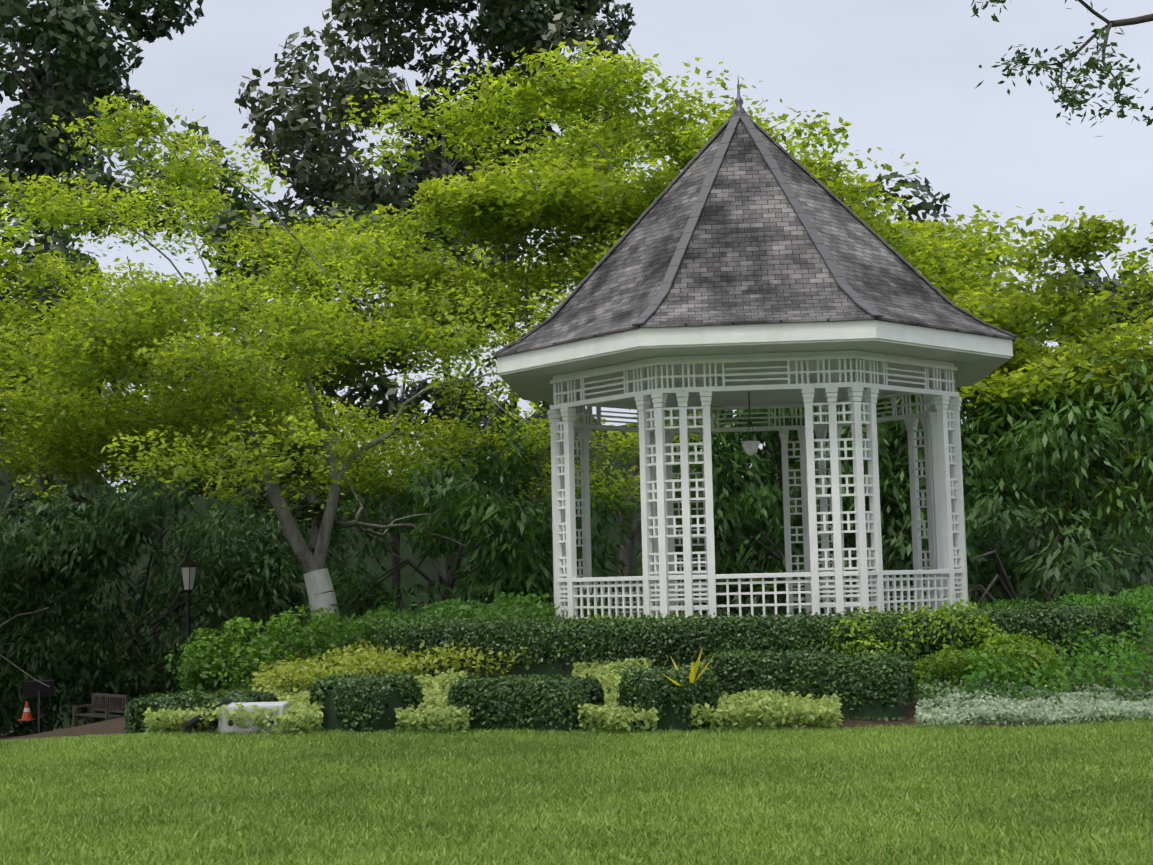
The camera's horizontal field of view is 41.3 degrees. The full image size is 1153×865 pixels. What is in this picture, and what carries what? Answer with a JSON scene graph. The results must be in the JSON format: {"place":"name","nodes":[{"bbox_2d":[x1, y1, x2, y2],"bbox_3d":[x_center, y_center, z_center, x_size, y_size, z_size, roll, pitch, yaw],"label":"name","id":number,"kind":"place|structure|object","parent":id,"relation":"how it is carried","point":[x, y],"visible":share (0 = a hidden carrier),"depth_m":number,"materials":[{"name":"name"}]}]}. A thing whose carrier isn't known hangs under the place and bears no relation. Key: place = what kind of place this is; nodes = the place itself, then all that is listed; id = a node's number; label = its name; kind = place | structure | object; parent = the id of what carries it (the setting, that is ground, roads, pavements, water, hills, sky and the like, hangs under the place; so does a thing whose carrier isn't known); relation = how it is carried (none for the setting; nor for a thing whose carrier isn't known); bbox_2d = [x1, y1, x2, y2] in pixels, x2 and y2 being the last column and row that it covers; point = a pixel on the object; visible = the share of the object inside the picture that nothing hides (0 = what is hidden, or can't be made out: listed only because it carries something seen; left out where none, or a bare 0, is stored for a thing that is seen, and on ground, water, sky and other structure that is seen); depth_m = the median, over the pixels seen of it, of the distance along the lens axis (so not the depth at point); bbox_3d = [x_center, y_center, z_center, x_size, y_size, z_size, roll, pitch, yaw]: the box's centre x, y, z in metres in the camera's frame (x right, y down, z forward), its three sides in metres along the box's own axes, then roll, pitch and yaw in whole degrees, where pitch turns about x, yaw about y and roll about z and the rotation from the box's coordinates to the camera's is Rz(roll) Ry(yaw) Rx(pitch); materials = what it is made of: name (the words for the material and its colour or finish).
{"place":"outdoors","nodes":[
{"label":"outdoors","id":0,"kind":"place"},
{"bbox_2d":[0,716,1152,864],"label":"lawn","id":1,"kind":"structure","parent":0,"point":[1033,794],"depth_m":11.52,"materials":[{"name":"green plant"}]},
{"bbox_2d":[0,630,1152,864],"bbox_3d":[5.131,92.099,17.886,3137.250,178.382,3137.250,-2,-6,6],"label":"ground","id":2,"kind":"structure","parent":0,"point":[108,726],"depth_m":19.71,"materials":[{"name":"brown soil"}]},
{"bbox_2d":[18,701,35,720],"bbox_3d":[-13.528,6.847,37.695,0.320,0.460,0.320,-2,-6,6],"label":"traffic cone","id":3,"kind":"object","parent":2,"relation":"on","point":[26,716],"visible":1,"depth_m":37.62,"materials":[{"name":"orange plastic"}]},
{"bbox_2d":[23,680,54,733],"bbox_3d":[-13.210,6.806,37.632,0.720,1.435,0.357,0,-6,-14],"label":"sign post","id":4,"kind":"object","parent":2,"relation":"on","point":[34,688],"visible":0.83,"depth_m":37.64,"materials":[{"name":"grey"}]},
{"bbox_2d":[0,103,112,402],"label":"tree","id":5,"kind":"object","parent":2,"relation":"on","point":[37,156],"visible":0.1,"depth_m":57.96,"materials":[{"name":"green plant"}]},
{"bbox_2d":[0,520,152,735],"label":"leafy shrub","id":6,"kind":"object","parent":2,"relation":"on","point":[32,563],"visible":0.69,"depth_m":43.69,"materials":[{"name":"green plant"}]},
{"bbox_2d":[72,693,128,726],"bbox_3d":[-11.108,6.575,35.720,1.600,0.905,0.560,-7,-8,44],"label":"garden bench","id":7,"kind":"object","parent":2,"relation":"on","point":[94,714],"visible":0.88,"depth_m":35.92,"materials":[{"name":"brown wood"}]},
{"bbox_2d":[0,0,203,730],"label":"tree","id":8,"kind":"object","parent":2,"relation":"on","point":[71,76],"visible":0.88,"depth_m":59.52,"materials":[{"name":"green plant"}]},
{"bbox_2d":[0,208,221,686],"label":"tree","id":9,"kind":"object","parent":2,"relation":"on","point":[11,311],"visible":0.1,"depth_m":35.49,"materials":[{"name":"green plant"}]},
{"bbox_2d":[0,465,345,734],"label":"bigleaf tree","id":10,"kind":"object","parent":2,"relation":"on","point":[121,527],"visible":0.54,"depth_m":44.84,"materials":[{"name":"green plant"}]},
{"bbox_2d":[0,114,358,693],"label":"tree","id":11,"kind":"object","parent":2,"relation":"on","point":[108,179],"visible":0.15,"depth_m":52.50,"materials":[{"name":"green plant"}]},
{"bbox_2d":[178,549,198,690],"bbox_3d":[-8.783,4.657,34.623,0.500,4.023,0.433,-2,-6,6],"label":"lamp post","id":12,"kind":"object","parent":2,"relation":"on","point":[187,565],"visible":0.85,"depth_m":34.64,"materials":[{"name":"black metal"}]},
{"bbox_2d":[122,686,278,733],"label":"hedge","id":13,"kind":"object","parent":2,"relation":"on","point":[136,709],"visible":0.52,"depth_m":17.64,"materials":[{"name":"green plant"}]},
{"bbox_2d":[142,684,323,734],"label":"gold plants","id":14,"kind":"object","parent":2,"relation":"on","point":[300,712],"visible":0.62,"depth_m":16.86,"materials":[{"name":"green plant"}]},
{"bbox_2d":[181,698,289,732],"bbox_3d":[-3.792,3.174,17.072,1.119,0.390,0.480,-1,-6,-2],"label":"concrete seat","id":15,"kind":"object","parent":2,"relation":"on","point":[230,726],"visible":0.42,"depth_m":16.86,"materials":[{"name":"white concrete"}]},
{"bbox_2d":[136,496,390,644],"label":"bush","id":16,"kind":"object","parent":2,"relation":"on","point":[182,533],"visible":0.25,"depth_m":47.43,"materials":[{"name":"green plant"}]},
{"bbox_2d":[164,604,377,692],"bbox_3d":[-4.688,3.541,24.075,3.560,1.665,2.438,-2,-6,6],"label":"green shrub","id":17,"kind":"object","parent":2,"relation":"on","point":[215,643],"visible":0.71,"depth_m":24.04,"materials":[{"name":"green plant"}]},
{"bbox_2d":[0,91,716,625],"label":"tree","id":18,"kind":"object","parent":2,"relation":"on","point":[254,397],"visible":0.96,"depth_m":30.59,"materials":[{"name":"green plant"}]},
{"bbox_2d":[309,670,424,733],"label":"hedge","id":19,"kind":"object","parent":2,"relation":"on","point":[358,702],"visible":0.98,"depth_m":16.95,"materials":[{"name":"green plant"}]},
{"bbox_2d":[204,167,586,610],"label":"tree","id":20,"kind":"object","parent":2,"relation":"on","point":[386,405],"visible":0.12,"depth_m":63.73,"materials":[{"name":"green plant"}]},
{"bbox_2d":[175,588,622,694],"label":"green plants","id":21,"kind":"object","parent":2,"relation":"on","point":[520,606],"visible":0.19,"depth_m":24.93,"materials":[{"name":"green plant"}]},
{"bbox_2d":[394,669,471,732],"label":"gold plants","id":22,"kind":"object","parent":2,"relation":"on","point":[435,702],"visible":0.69,"depth_m":16.84,"materials":[{"name":"green plant"}]},
{"bbox_2d":[234,0,647,582],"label":"tree","id":23,"kind":"object","parent":2,"relation":"on","point":[294,127],"visible":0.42,"depth_m":70.80,"materials":[{"name":"green plant"}]},
{"bbox_2d":[299,440,599,619],"bbox_3d":[-3.368,3.834,39.886,8.155,7.646,6.462,-2,-6,6],"label":"bush","id":24,"kind":"object","parent":2,"relation":"on","point":[370,597],"visible":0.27,"depth_m":39.44,"materials":[{"name":"green plant"}]},
{"bbox_2d":[251,611,698,696],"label":"gold plants","id":25,"kind":"object","parent":2,"relation":"on","point":[306,671],"visible":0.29,"depth_m":21.71,"materials":[{"name":"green plant"}]},
{"bbox_2d":[400,0,636,549],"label":"tree","id":26,"kind":"object","parent":2,"relation":"on","point":[516,29],"visible":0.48,"depth_m":73.33,"materials":[{"name":"green plant"}]},
{"bbox_2d":[402,404,638,614],"bbox_3d":[-1.272,2.699,35.905,5.646,6.698,7.096,-2,-6,6],"label":"bush","id":27,"kind":"object","parent":2,"relation":"on","point":[524,567],"visible":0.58,"depth_m":34.48,"materials":[{"name":"green plant"}]},
{"bbox_2d":[447,673,604,731],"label":"hedge","id":28,"kind":"object","parent":2,"relation":"on","point":[529,702],"visible":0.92,"depth_m":16.80,"materials":[{"name":"green plant"}]},
{"bbox_2d":[0,402,1152,730],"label":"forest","id":29,"kind":"object","parent":2,"relation":"on","point":[408,580],"depth_m":103.57,"materials":[{"name":"green plant"}]},
{"bbox_2d":[571,657,658,735],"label":"gold plants","id":30,"kind":"object","parent":2,"relation":"on","point":[609,715],"visible":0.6,"depth_m":16.68,"materials":[{"name":"green plant"}]},
{"bbox_2d":[201,35,1079,615],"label":"rain tree","id":31,"kind":"object","parent":2,"relation":"on","point":[585,197],"visible":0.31,"depth_m":44.88,"materials":[{"name":"green plant"}]},
{"bbox_2d":[616,661,720,732],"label":"low hedge","id":32,"kind":"object","parent":2,"relation":"on","point":[671,702],"visible":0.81,"depth_m":16.57,"materials":[{"name":"green plant"}]},
{"bbox_2d":[663,647,716,686],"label":"spiky plant","id":33,"kind":"object","parent":32,"relation":"on","point":[693,672],"visible":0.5,"depth_m":16.48,"materials":[{"name":"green plant"}]},
{"bbox_2d":[630,409,821,615],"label":"bush","id":34,"kind":"object","parent":2,"relation":"on","point":[775,457],"visible":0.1,"depth_m":40.47,"materials":[{"name":"green plant"}]},
{"bbox_2d":[356,599,1141,677],"bbox_3d":[1.659,2.994,22.190,12.403,0.918,4.715,-3,-6,18],"label":"long hedge","id":35,"kind":"object","parent":2,"relation":"on","point":[568,642],"visible":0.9,"depth_m":20.48,"materials":[{"name":"green plant"}]},
{"bbox_2d":[491,77,1017,619],"bbox_3d":[3.012,-1.258,26.943,8.642,10.360,8.642,-2,-6,4],"label":"gazebo","id":36,"kind":"object","parent":2,"relation":"on","point":[741,261],"visible":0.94,"depth_m":24.53,"materials":[{"name":"white paint"}]},
{"bbox_2d":[741,391,759,455],"bbox_3d":[3.036,-0.213,26.842,0.330,1.240,0.330,-2,-6,6],"label":"pendant lamp","id":37,"kind":"object","parent":36,"relation":"hanging from","point":[750,448],"visible":0.81,"depth_m":26.72,"materials":[{"name":"grey metal"}]},
{"bbox_2d":[689,660,843,732],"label":"gold plants","id":38,"kind":"object","parent":2,"relation":"on","point":[735,709],"visible":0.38,"depth_m":16.59,"materials":[{"name":"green plant"}]},
{"bbox_2d":[612,397,974,616],"bbox_3d":[5.257,2.619,37.768,9.015,8.303,6.807,-2,-6,6],"label":"bush","id":39,"kind":"object","parent":2,"relation":"on","point":[739,516],"visible":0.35,"depth_m":36.85,"materials":[{"name":"green plant"}]},
{"bbox_2d":[626,162,972,613],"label":"tree","id":40,"kind":"object","parent":2,"relation":"on","point":[923,205],"depth_m":66.01,"materials":[{"name":"green plant"}]},
{"bbox_2d":[703,645,914,721],"bbox_3d":[2.721,2.941,18.115,2.492,0.851,1.125,-3,-6,14],"label":"hedge","id":41,"kind":"object","parent":2,"relation":"on","point":[871,686],"visible":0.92,"depth_m":17.71,"materials":[{"name":"green plant"}]},
{"bbox_2d":[761,391,1065,615],"bbox_3d":[8.361,2.753,36.979,7.118,8.123,6.480,-5,-6,31],"label":"bush","id":42,"kind":"object","parent":2,"relation":"on","point":[901,438],"visible":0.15,"depth_m":36.08,"materials":[{"name":"green plant"}]},
{"bbox_2d":[801,598,1058,693],"bbox_3d":[4.547,2.882,19.848,3.468,1.434,2.781,-2,-6,6],"label":"gold shrub","id":43,"kind":"object","parent":2,"relation":"on","point":[949,664],"visible":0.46,"depth_m":19.32,"materials":[{"name":"green plant"}]},
{"bbox_2d":[758,202,1152,564],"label":"tree","id":44,"kind":"object","parent":2,"relation":"on","point":[1026,374],"visible":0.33,"depth_m":37.25,"materials":[{"name":"green plant"}]},
{"bbox_2d":[908,659,1022,708],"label":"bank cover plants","id":45,"kind":"object","parent":2,"relation":"on","point":[999,689],"visible":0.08,"depth_m":18.43,"materials":[{"name":"green plant"}]},
{"bbox_2d":[814,266,1152,602],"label":"tree","id":46,"kind":"object","parent":2,"relation":"on","point":[1089,272],"visible":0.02,"depth_m":59.34,"materials":[{"name":"green plant"}]},
{"bbox_2d":[871,492,1152,614],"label":"bush","id":47,"kind":"object","parent":2,"relation":"on","point":[1100,579],"visible":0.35,"depth_m":32.72,"materials":[{"name":"green plant"}]},
{"bbox_2d":[914,677,1152,727],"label":"white edge plants","id":48,"kind":"object","parent":2,"relation":"on","point":[1023,709],"visible":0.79,"depth_m":17.02,"materials":[{"name":"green plant"}]},
{"bbox_2d":[921,354,1152,601],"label":"tree","id":49,"kind":"object","parent":2,"relation":"on","point":[1036,438],"visible":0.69,"depth_m":34.73,"materials":[{"name":"green plant"}]},
{"bbox_2d":[962,585,1152,707],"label":"bank cover plants","id":50,"kind":"object","parent":2,"relation":"on","point":[1142,600],"visible":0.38,"depth_m":19.26,"materials":[{"name":"green plant"}]},
{"bbox_2d":[1132,557,1151,588],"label":"lamp post","id":51,"kind":"object","parent":2,"relation":"on","point":[1138,578],"visible":0.15,"depth_m":37.95,"materials":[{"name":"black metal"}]},
{"bbox_2d":[0,0,1152,499],"label":"sky","id":52,"kind":"structure","parent":0,"point":[906,74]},
{"bbox_2d":[971,0,1152,136],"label":"tree branch wood","id":53,"kind":"object","parent":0,"point":[1092,63],"visible":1,"depth_m":15.29,"materials":[{"name":"green plant"}]}
]}

